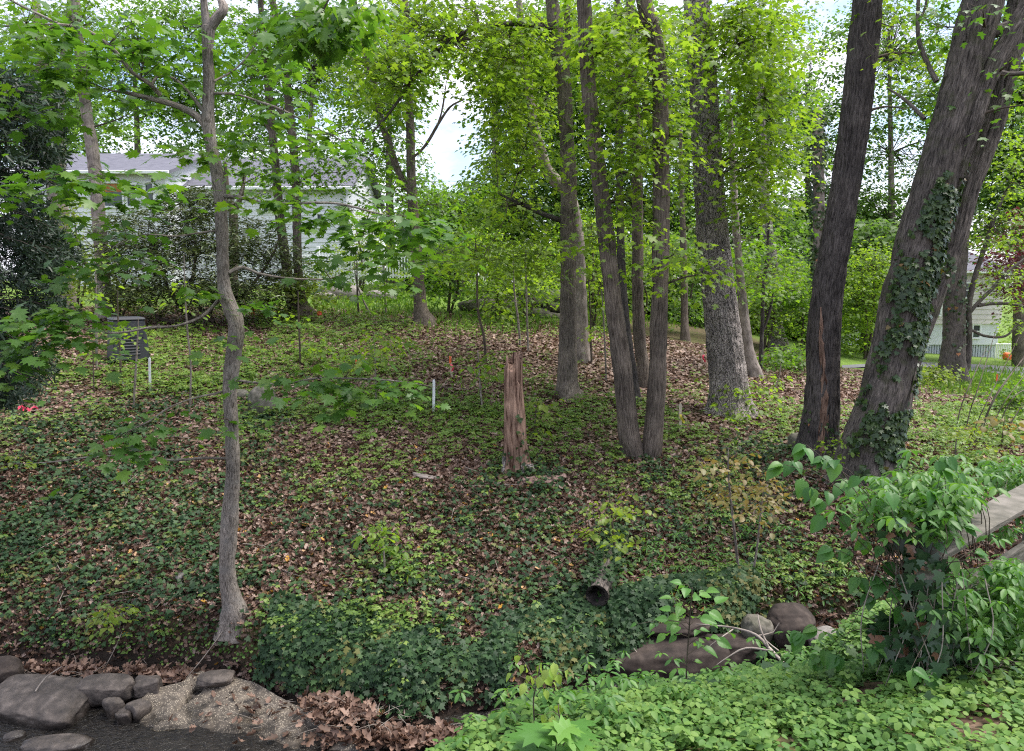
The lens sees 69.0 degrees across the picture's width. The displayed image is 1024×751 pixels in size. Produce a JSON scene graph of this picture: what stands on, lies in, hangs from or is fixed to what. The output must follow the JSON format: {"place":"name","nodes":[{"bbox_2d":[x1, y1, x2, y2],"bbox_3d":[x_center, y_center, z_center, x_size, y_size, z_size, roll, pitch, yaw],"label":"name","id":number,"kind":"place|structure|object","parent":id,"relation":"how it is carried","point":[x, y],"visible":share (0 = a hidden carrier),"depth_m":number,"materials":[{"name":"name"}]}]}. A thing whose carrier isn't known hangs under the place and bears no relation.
{"place":"outdoors","nodes":[
{"label":"outdoors","id":0,"kind":"place"},
{"bbox_2d":[0,648,805,750],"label":"stream water","id":1,"kind":"structure","parent":0,"point":[101,728],"depth_m":7.36,"materials":[{"name":"liquid"}]},
{"bbox_2d":[0,655,24,682],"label":"dark rock","id":2,"kind":"object","parent":1,"relation":"in","point":[10,665],"visible":0.7,"depth_m":8.25,"materials":[{"name":"stone"}]},
{"bbox_2d":[19,733,93,750],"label":"flat rock","id":3,"kind":"object","parent":1,"relation":"in","point":[66,742],"visible":0.98,"depth_m":7.16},
{"bbox_2d":[75,673,134,707],"bbox_3d":[-4.352,3.361,7.968,0.617,0.265,0.349,0,7,0],"label":"oval rock","id":4,"kind":"object","parent":1,"relation":"on","point":[96,689],"visible":0.78,"depth_m":7.86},
{"bbox_2d":[133,675,162,698],"bbox_3d":[-3.941,3.359,8.053,0.282,0.228,0.231,-2,7,-14],"label":"rock","id":5,"kind":"object","parent":1,"relation":"in","point":[144,685],"visible":0.88,"depth_m":7.97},
{"bbox_2d":[0,281,1023,750],"bbox_3d":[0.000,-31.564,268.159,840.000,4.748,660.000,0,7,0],"label":"ground","id":6,"kind":"structure","parent":0,"point":[696,333],"depth_m":11.04,"materials":[{"name":"plant"}]},
{"bbox_2d":[0,674,90,729],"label":"flat rock","id":7,"kind":"object","parent":6,"relation":"on","point":[53,702],"visible":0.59,"depth_m":7.66,"materials":[{"name":"stone"}]},
{"bbox_2d":[0,61,91,413],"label":"evergreen tree","id":8,"kind":"object","parent":6,"relation":"on","point":[32,249],"visible":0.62,"depth_m":9.67,"materials":[{"name":"green plant"}]},
{"bbox_2d":[0,0,129,307],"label":"beech tree","id":9,"kind":"object","parent":6,"relation":"on","point":[79,147],"visible":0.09,"depth_m":22.93,"materials":[{"name":"green plant"}]},
{"bbox_2d":[0,16,156,200],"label":"background tree","id":10,"kind":"object","parent":6,"relation":"on","point":[110,143],"visible":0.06,"depth_m":42.54,"materials":[{"name":"green plant"}]},
{"bbox_2d":[39,202,119,312],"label":"shrub","id":11,"kind":"object","parent":6,"relation":"on","point":[77,286],"visible":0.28,"depth_m":22.34,"materials":[{"name":"green plant"}]},
{"bbox_2d":[0,0,175,318],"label":"maple tree","id":12,"kind":"object","parent":6,"relation":"on","point":[92,150],"visible":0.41,"depth_m":20.87,"materials":[{"name":"green plant"}]},
{"bbox_2d":[81,600,143,639],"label":"sapling","id":13,"kind":"object","parent":6,"relation":"on","point":[112,619],"visible":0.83,"depth_m":8.31,"materials":[{"name":"green plant"}]},
{"bbox_2d":[107,316,149,361],"bbox_3d":[-8.647,-0.837,16.771,0.778,0.960,0.764,-6,9,-38],"label":"compost bin","id":14,"kind":"object","parent":6,"relation":"on","point":[130,346],"visible":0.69,"depth_m":16.52,"materials":[{"name":"grey plastic"}]},
{"bbox_2d":[48,0,254,155],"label":"background tree","id":15,"kind":"object","parent":6,"relation":"on","point":[175,10],"visible":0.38,"depth_m":45.76,"materials":[{"name":"green plant"}]},
{"bbox_2d":[6,153,384,285],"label":"house","id":16,"kind":"structure","parent":6,"relation":"on","point":[115,162],"depth_m":33.32,"materials":[{"name":"white"}]},
{"bbox_2d":[79,183,327,323],"bbox_3d":[-8.694,-3.287,20.723,7.034,4.202,5.481,-2,7,-13],"label":"rhododendron","id":17,"kind":"object","parent":6,"relation":"on","point":[238,253],"visible":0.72,"depth_m":20.43,"materials":[{"name":"green plant"}]},
{"bbox_2d":[194,127,270,294],"bbox_3d":[-9.401,-5.221,25.567,3.443,6.713,4.171,0,7,0],"label":"dark tree","id":18,"kind":"object","parent":6,"relation":"on","point":[226,175],"visible":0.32,"depth_m":25.39,"materials":[{"name":"green plant"}]},
{"bbox_2d":[0,0,485,643],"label":"maple tree","id":19,"kind":"object","parent":6,"relation":"on","point":[404,232],"visible":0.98,"depth_m":7.58,"materials":[{"name":"green plant"}]},
{"bbox_2d":[244,0,411,76],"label":"overhanging branch","id":20,"kind":"object","parent":19,"relation":"attached to","point":[318,29],"visible":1,"depth_m":5.83,"materials":[{"name":"green plant"}]},
{"bbox_2d":[195,0,327,311],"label":"maple tree","id":21,"kind":"object","parent":6,"relation":"on","point":[271,132],"visible":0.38,"depth_m":21.71,"materials":[{"name":"green plant"}]},
{"bbox_2d":[139,671,399,750],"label":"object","id":22,"kind":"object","parent":6,"relation":"on","point":[167,701],"depth_m":7.69,"materials":[{"name":"gravel"}]},
{"bbox_2d":[196,669,234,686],"bbox_3d":[-3.253,3.322,8.181,0.400,0.118,0.279,0,7,0],"label":"rock","id":23,"kind":"object","parent":22,"relation":"on","point":[217,678],"visible":1,"depth_m":8.11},
{"bbox_2d":[187,0,368,156],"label":"background tree","id":24,"kind":"object","parent":6,"relation":"on","point":[312,105],"visible":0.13,"depth_m":47.92,"materials":[{"name":"green plant"}]},
{"bbox_2d":[248,254,351,321],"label":"shrub","id":25,"kind":"object","parent":6,"relation":"on","point":[309,289],"visible":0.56,"depth_m":21.64,"materials":[{"name":"green plant"}]},
{"bbox_2d":[272,291,337,365],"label":"sapling","id":26,"kind":"object","parent":6,"relation":"on","point":[323,355],"visible":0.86,"depth_m":16.96,"materials":[{"name":"green plant"}]},
{"bbox_2d":[244,0,405,318],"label":"maple tree","id":27,"kind":"object","parent":6,"relation":"on","point":[294,169],"visible":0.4,"depth_m":21.68,"materials":[{"name":"green plant"}]},
{"bbox_2d":[290,246,411,287],"bbox_3d":[-6.553,-4.198,30.295,5.362,2.072,0.195,0,7,0],"label":"picket fence","id":28,"kind":"object","parent":6,"relation":"on","point":[350,266],"visible":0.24,"depth_m":30.19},
{"bbox_2d":[312,208,408,292],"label":"shrub","id":29,"kind":"object","parent":6,"relation":"on","point":[360,283],"visible":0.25,"depth_m":30.53,"materials":[{"name":"green plant"}]},
{"bbox_2d":[333,329,421,410],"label":"sapling","id":30,"kind":"object","parent":6,"relation":"on","point":[376,351],"visible":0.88,"depth_m":13.99,"materials":[{"name":"green plant"}]},
{"bbox_2d":[341,519,421,581],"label":"sapling","id":31,"kind":"object","parent":6,"relation":"on","point":[370,540],"visible":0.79,"depth_m":8.80,"materials":[{"name":"green plant"}]},
{"bbox_2d":[312,0,467,283],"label":"background tree","id":32,"kind":"object","parent":6,"relation":"on","point":[380,170],"visible":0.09,"depth_m":44.40,"materials":[{"name":"green plant"}]},
{"bbox_2d":[312,0,487,325],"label":"maple tree","id":33,"kind":"object","parent":6,"relation":"on","point":[423,314],"visible":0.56,"depth_m":21.12,"materials":[{"name":"green plant"}]},
{"bbox_2d":[373,179,520,292],"bbox_3d":[-2.790,-5.744,33.430,7.303,6.034,6.246,0,7,0],"label":"background tree","id":34,"kind":"object","parent":6,"relation":"on","point":[458,194],"visible":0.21,"depth_m":32.49,"materials":[{"name":"green plant"}]},
{"bbox_2d":[399,212,498,317],"bbox_3d":[-1.903,-3.539,23.808,3.429,3.624,4.704,0,7,0],"label":"shrub","id":35,"kind":"object","parent":6,"relation":"on","point":[457,285],"visible":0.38,"depth_m":23.71,"materials":[{"name":"green plant"}]},
{"bbox_2d":[288,0,638,401],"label":"maple tree","id":36,"kind":"object","parent":6,"relation":"on","point":[567,386],"visible":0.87,"depth_m":14.41,"materials":[{"name":"green plant"}]},
{"bbox_2d":[446,236,514,362],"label":"sapling","id":37,"kind":"object","parent":6,"relation":"on","point":[511,317],"visible":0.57,"depth_m":17.41,"materials":[{"name":"green plant"}]},
{"bbox_2d":[452,350,528,407],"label":"sapling","id":38,"kind":"object","parent":6,"relation":"on","point":[483,376],"visible":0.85,"depth_m":14.38,"materials":[{"name":"green plant"}]},
{"bbox_2d":[0,381,984,721],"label":"ground ivy","id":39,"kind":"object","parent":6,"relation":"on","point":[622,609],"visible":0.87,"depth_m":9.11,"materials":[{"name":"green plant"}]},
{"bbox_2d":[447,261,560,317],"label":"shrub","id":40,"kind":"object","parent":6,"relation":"on","point":[524,312],"visible":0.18,"depth_m":24.47,"materials":[{"name":"green plant"}]},
{"bbox_2d":[448,227,560,321],"bbox_3d":[-0.112,-3.033,22.886,3.902,3.239,6.541,-3,8,-22],"label":"shrub","id":41,"kind":"object","parent":6,"relation":"on","point":[501,301],"visible":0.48,"depth_m":22.50,"materials":[{"name":"green plant"}]},
{"bbox_2d":[0,568,1023,750],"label":"round leaf cover","id":42,"kind":"object","parent":6,"relation":"on","point":[859,726],"visible":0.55,"depth_m":3.44,"materials":[{"name":"plant"}]},
{"bbox_2d":[0,299,1023,690],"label":"woodland seedlings","id":43,"kind":"object","parent":6,"relation":"on","point":[450,431],"visible":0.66,"depth_m":13.52,"materials":[{"name":"green plant"}]},
{"bbox_2d":[0,352,1023,745],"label":"fallen twigs","id":44,"kind":"object","parent":6,"relation":"on","point":[420,578],"depth_m":9.25,"materials":[{"name":"wood"}]},
{"bbox_2d":[438,0,589,362],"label":"maple tree","id":45,"kind":"object","parent":6,"relation":"on","point":[583,346],"visible":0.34,"depth_m":17.96,"materials":[{"name":"green plant"}]},
{"bbox_2d":[500,352,534,477],"bbox_3d":[0.114,0.733,11.773,0.776,2.213,0.761,0,7,0],"label":"tree snag","id":46,"kind":"object","parent":6,"relation":"on","point":[515,452],"visible":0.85,"depth_m":11.61,"materials":[{"name":"brown plant"}]},
{"bbox_2d":[428,0,609,284],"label":"background tree","id":47,"kind":"object","parent":6,"relation":"on","point":[554,139],"visible":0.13,"depth_m":36.44,"materials":[{"name":"green plant"}]},
{"bbox_2d":[45,285,1023,443],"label":"lawn grass","id":48,"kind":"structure","parent":6,"relation":"on","point":[986,375],"depth_m":20.94,"materials":[{"name":"plant"}]},
{"bbox_2d":[506,655,567,722],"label":"sapling","id":49,"kind":"object","parent":6,"relation":"on","point":[553,670],"visible":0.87,"depth_m":3.51,"materials":[{"name":"green plant"}]},
{"bbox_2d":[520,387,570,443],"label":"sapling","id":50,"kind":"object","parent":6,"relation":"on","point":[543,407],"visible":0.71,"depth_m":12.93,"materials":[{"name":"green plant"}]},
{"bbox_2d":[502,715,601,750],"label":"maple seedling","id":51,"kind":"object","parent":6,"relation":"on","point":[577,735],"visible":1,"depth_m":2.84,"materials":[{"name":"green plant"}]},
{"bbox_2d":[492,0,627,246],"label":"background tree","id":52,"kind":"object","parent":6,"relation":"on","point":[580,160],"visible":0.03,"depth_m":40.14,"materials":[{"name":"green plant"}]},
{"bbox_2d":[554,203,631,326],"bbox_3d":[2.522,-3.319,23.372,2.492,4.344,5.824,1,7,11],"label":"shrub","id":53,"kind":"object","parent":6,"relation":"on","point":[598,300],"visible":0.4,"depth_m":23.84,"materials":[{"name":"green plant"}]},
{"bbox_2d":[586,533,619,605],"bbox_3d":[1.194,2.422,9.433,0.285,0.423,1.498,2,7,15],"label":"fallen log","id":54,"kind":"object","parent":6,"relation":"on","point":[605,587],"visible":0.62,"depth_m":8.83,"materials":[{"name":"wood"}]},
{"bbox_2d":[529,214,680,319],"bbox_3d":[4.026,-4.276,32.691,6.777,5.855,6.850,0,7,0],"label":"background tree","id":55,"kind":"object","parent":6,"relation":"on","point":[589,261],"visible":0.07,"depth_m":31.93,"materials":[{"name":"green plant"}]},
{"bbox_2d":[570,487,666,563],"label":"sapling","id":56,"kind":"object","parent":6,"relation":"on","point":[619,512],"visible":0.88,"depth_m":9.29,"materials":[{"name":"green plant"}]},
{"bbox_2d":[551,0,693,403],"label":"maple tree","id":57,"kind":"object","parent":6,"relation":"on","point":[622,267],"visible":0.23,"depth_m":15.10,"materials":[{"name":"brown plant"}]},
{"bbox_2d":[378,494,871,633],"bbox_3d":[1.598,2.449,9.840,6.734,1.097,2.646,-2,7,-13],"label":"creeper patch","id":58,"kind":"object","parent":6,"relation":"on","point":[721,553],"visible":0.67,"depth_m":9.70,"materials":[{"name":"green plant"}]},
{"bbox_2d":[549,0,725,263],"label":"background tree","id":59,"kind":"object","parent":6,"relation":"on","point":[648,184],"visible":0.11,"depth_m":38.38,"materials":[{"name":"green plant"}]},
{"bbox_2d":[587,226,697,319],"bbox_3d":[4.391,-3.120,24.826,4.296,3.818,4.737,0,7,0],"label":"shrub","id":60,"kind":"object","parent":6,"relation":"on","point":[646,295],"visible":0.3,"depth_m":24.47,"materials":[{"name":"green plant"}]},
{"bbox_2d":[576,0,719,387],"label":"maple tree","id":61,"kind":"object","parent":6,"relation":"on","point":[640,348],"visible":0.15,"depth_m":16.48,"materials":[{"name":"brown plant"}]},
{"bbox_2d":[543,0,758,459],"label":"twin maple","id":62,"kind":"object","parent":6,"relation":"on","point":[654,57],"visible":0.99,"depth_m":11.99,"materials":[{"name":"green plant"}]},
{"bbox_2d":[648,126,695,341],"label":"dark tree","id":63,"kind":"object","parent":6,"relation":"on","point":[684,332],"visible":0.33,"depth_m":24.26,"materials":[{"name":"brown plant"}]},
{"bbox_2d":[644,220,703,332],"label":"shrub","id":64,"kind":"object","parent":6,"relation":"on","point":[674,307],"visible":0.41,"depth_m":26.37,"materials":[{"name":"green plant"}]},
{"bbox_2d":[621,636,729,682],"bbox_3d":[1.829,3.340,8.562,1.268,0.631,0.478,-1,7,-4],"label":"block stone","id":65,"kind":"object","parent":6,"relation":"on","point":[643,658],"visible":0.4,"depth_m":8.37,"materials":[{"name":"stone"}]},
{"bbox_2d":[647,615,709,637],"bbox_3d":[1.971,2.979,8.827,0.826,0.222,0.489,0,7,0],"label":"block stone","id":66,"kind":"object","parent":6,"relation":"on","point":[661,628],"visible":0.42,"depth_m":8.66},
{"bbox_2d":[626,228,735,327],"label":"background tree","id":67,"kind":"object","parent":6,"relation":"on","point":[696,320],"visible":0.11,"depth_m":32.74,"materials":[{"name":"green plant"}]},
{"bbox_2d":[630,579,735,682],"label":"sapling","id":68,"kind":"object","parent":6,"relation":"on","point":[672,621],"visible":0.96,"depth_m":4.13,"materials":[{"name":"green plant"}]},
{"bbox_2d":[627,0,740,288],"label":"background tree","id":69,"kind":"object","parent":6,"relation":"on","point":[689,173],"visible":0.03,"depth_m":42.26,"materials":[{"name":"green plant"}]},
{"bbox_2d":[703,633,759,666],"bbox_3d":[2.504,3.172,8.618,0.636,0.328,0.436,0,7,0],"label":"block stone","id":70,"kind":"object","parent":6,"relation":"on","point":[739,641],"visible":0.45,"depth_m":8.47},
{"bbox_2d":[625,0,839,420],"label":"maple","id":71,"kind":"object","parent":6,"relation":"on","point":[725,351],"visible":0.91,"depth_m":14.15,"materials":[{"name":"green plant"}]},
{"bbox_2d":[683,448,781,564],"bbox_3d":[2.702,1.819,9.395,1.049,2.072,3.327,2,7,14],"label":"sapling","id":72,"kind":"object","parent":6,"relation":"on","point":[725,471],"visible":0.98,"depth_m":9.22,"materials":[{"name":"green plant"}]},
{"bbox_2d":[444,537,1023,750],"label":"creeper","id":73,"kind":"object","parent":6,"relation":"on","point":[611,681],"visible":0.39,"depth_m":3.73,"materials":[{"name":"green plant"}]},
{"bbox_2d":[451,611,1023,750],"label":"bank ivy","id":74,"kind":"object","parent":6,"relation":"on","point":[853,653],"visible":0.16,"depth_m":3.95,"materials":[{"name":"green plant"}]},
{"bbox_2d":[684,89,799,378],"bbox_3d":[5.861,-3.600,19.307,3.086,7.684,6.277,2,8,19],"label":"maple tree","id":75,"kind":"object","parent":6,"relation":"on","point":[754,369],"visible":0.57,"depth_m":18.83,"materials":[{"name":"green plant"}]},
{"bbox_2d":[694,378,792,433],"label":"sapling","id":76,"kind":"object","parent":6,"relation":"on","point":[738,416],"visible":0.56,"depth_m":14.55,"materials":[{"name":"green plant"}]},
{"bbox_2d":[697,248,806,340],"bbox_3d":[11.866,-3.403,35.974,6.344,5.769,7.359,7,10,43],"label":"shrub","id":77,"kind":"object","parent":6,"relation":"on","point":[753,325],"visible":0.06,"depth_m":34.81,"materials":[{"name":"green plant"}]},
{"bbox_2d":[741,614,773,647],"bbox_3d":[2.864,2.996,8.701,0.358,0.398,0.387,0,7,0],"label":"bank boulder","id":78,"kind":"object","parent":6,"relation":"on","point":[749,622],"visible":0.62,"depth_m":8.56,"materials":[{"name":"stone"}]},
{"bbox_2d":[683,16,840,281],"bbox_3d":[13.486,-10.278,39.378,10.028,16.599,6.942,0,7,0],"label":"background tree","id":79,"kind":"object","parent":6,"relation":"on","point":[789,232],"visible":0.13,"depth_m":38.47,"materials":[{"name":"green plant"}]},
{"bbox_2d":[733,472,802,567],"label":"sapling","id":80,"kind":"object","parent":6,"relation":"on","point":[762,508],"visible":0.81,"depth_m":8.99,"materials":[{"name":"green plant"}]},
{"bbox_2d":[719,49,826,349],"bbox_3d":[9.595,-6.279,27.476,4.664,11.082,4.474,0,7,0],"label":"maple tree","id":81,"kind":"object","parent":6,"relation":"on","point":[776,341],"visible":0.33,"depth_m":27.30,"materials":[{"name":"green plant"}]},
{"bbox_2d":[734,250,811,349],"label":"shrub","id":82,"kind":"object","parent":6,"relation":"on","point":[771,318],"visible":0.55,"depth_m":25.76,"materials":[{"name":"green plant"}]},
{"bbox_2d":[742,221,818,368],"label":"maple tree","id":83,"kind":"object","parent":6,"relation":"on","point":[762,329],"visible":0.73,"depth_m":20.13,"materials":[{"name":"green plant"}]},
{"bbox_2d":[766,602,815,647],"bbox_3d":[3.264,2.919,8.739,0.584,0.436,0.536,0,7,0],"label":"bank boulder","id":84,"kind":"object","parent":6,"relation":"on","point":[790,616],"visible":0.68,"depth_m":8.59,"materials":[{"name":"stone"}]},
{"bbox_2d":[755,343,841,374],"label":"shrub","id":85,"kind":"object","parent":6,"relation":"on","point":[789,355],"visible":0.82,"depth_m":20.76,"materials":[{"name":"green plant"}]},
{"bbox_2d":[757,267,850,354],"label":"shrub","id":86,"kind":"object","parent":6,"relation":"on","point":[801,314],"visible":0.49,"depth_m":26.40,"materials":[{"name":"green plant"}]},
{"bbox_2d":[744,0,890,257],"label":"background tree","id":87,"kind":"object","parent":6,"relation":"on","point":[809,74],"visible":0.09,"depth_m":44.25,"materials":[{"name":"green plant"}]},
{"bbox_2d":[806,107,830,317],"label":"broken tree","id":88,"kind":"object","parent":6,"relation":"on","point":[818,211],"visible":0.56,"depth_m":23.51,"materials":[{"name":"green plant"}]},
{"bbox_2d":[728,0,953,457],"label":"straight maple","id":89,"kind":"object","parent":6,"relation":"on","point":[820,419],"visible":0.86,"depth_m":12.00,"materials":[{"name":"brown plant"}]},
{"bbox_2d":[784,217,899,352],"bbox_3d":[15.671,-3.868,32.938,7.624,6.230,6.946,-3,8,-23],"label":"background tree","id":90,"kind":"object","parent":6,"relation":"on","point":[874,232],"visible":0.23,"depth_m":31.68,"materials":[{"name":"green plant"}]},
{"bbox_2d":[840,236,892,359],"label":"shrub","id":91,"kind":"object","parent":6,"relation":"on","point":[875,269],"visible":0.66,"depth_m":28.52,"materials":[{"name":"green plant"}]},
{"bbox_2d":[735,251,1010,357],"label":"house","id":92,"kind":"structure","parent":6,"relation":"on","point":[980,316],"depth_m":39.98,"materials":[{"name":"white"}]},
{"bbox_2d":[793,0,986,251],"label":"background tree","id":93,"kind":"object","parent":6,"relation":"on","point":[891,197],"visible":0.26,"depth_m":44.19,"materials":[{"name":"green plant"}]},
{"bbox_2d":[821,0,1023,486],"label":"leaning maple","id":94,"kind":"object","parent":6,"relation":"on","point":[974,96],"visible":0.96,"depth_m":11.01,"materials":[{"name":"brown plant"}]},
{"bbox_2d":[918,360,981,389],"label":"shrub","id":95,"kind":"object","parent":6,"relation":"on","point":[933,372],"visible":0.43,"depth_m":21.49,"materials":[{"name":"green plant"}]},
{"bbox_2d":[905,484,1023,666],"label":"wooden railing","id":96,"kind":"object","parent":6,"relation":"on","point":[1004,510],"visible":0.17,"depth_m":4.23,"materials":[{"name":"grey wood"}]},
{"bbox_2d":[766,443,1011,692],"bbox_3d":[2.094,1.017,3.719,1.514,1.409,0.830,-1,7,-5],"label":"climbing vine","id":97,"kind":"object","parent":96,"relation":"attached to","point":[945,466],"visible":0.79,"depth_m":3.68,"materials":[{"name":"green plant"}]},
{"bbox_2d":[817,450,1023,673],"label":"creeper mass","id":98,"kind":"object","parent":96,"relation":"attached to","point":[958,498],"visible":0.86,"depth_m":3.68,"materials":[{"name":"green plant"}]},
{"bbox_2d":[860,516,993,692],"bbox_3d":[2.111,1.167,3.767,0.589,1.090,0.932,4,8,29],"label":"post ivy","id":99,"kind":"object","parent":96,"relation":"attached to","point":[938,656],"visible":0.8,"depth_m":3.58,"materials":[{"name":"green plant"}]},
{"bbox_2d":[938,425,1008,462],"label":"sapling","id":100,"kind":"object","parent":6,"relation":"on","point":[957,434],"visible":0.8,"depth_m":11.47,"materials":[{"name":"green plant"}]},
{"bbox_2d":[935,0,1023,366],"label":"background tree","id":101,"kind":"object","parent":6,"relation":"on","point":[1017,355],"visible":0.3,"depth_m":32.57,"materials":[{"name":"green plant"}]},
{"bbox_2d":[937,43,1023,383],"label":"dark tree","id":102,"kind":"object","parent":6,"relation":"on","point":[957,330],"visible":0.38,"depth_m":23.19,"materials":[{"name":"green plant"}]},
{"bbox_2d":[956,327,1023,444],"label":"brush stems","id":103,"kind":"object","parent":6,"relation":"on","point":[992,402],"visible":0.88,"depth_m":13.46,"materials":[{"name":"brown plant"}]},
{"bbox_2d":[964,415,1023,447],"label":"sapling","id":104,"kind":"object","parent":6,"relation":"on","point":[993,422],"visible":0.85,"depth_m":12.31,"materials":[{"name":"green plant"}]},
{"bbox_2d":[965,375,1023,422],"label":"shrub","id":105,"kind":"object","parent":6,"relation":"on","point":[1007,390],"visible":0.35,"depth_m":16.38,"materials":[{"name":"green plant"}]},
{"bbox_2d":[967,206,1023,316],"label":"red maple","id":106,"kind":"object","parent":6,"relation":"on","point":[1011,260],"visible":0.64,"depth_m":29.61,"materials":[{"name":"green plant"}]},
{"bbox_2d":[0,0,1023,286],"label":"sky","id":107,"kind":"structure","parent":0,"point":[449,163],"materials":[{"name":"white"}]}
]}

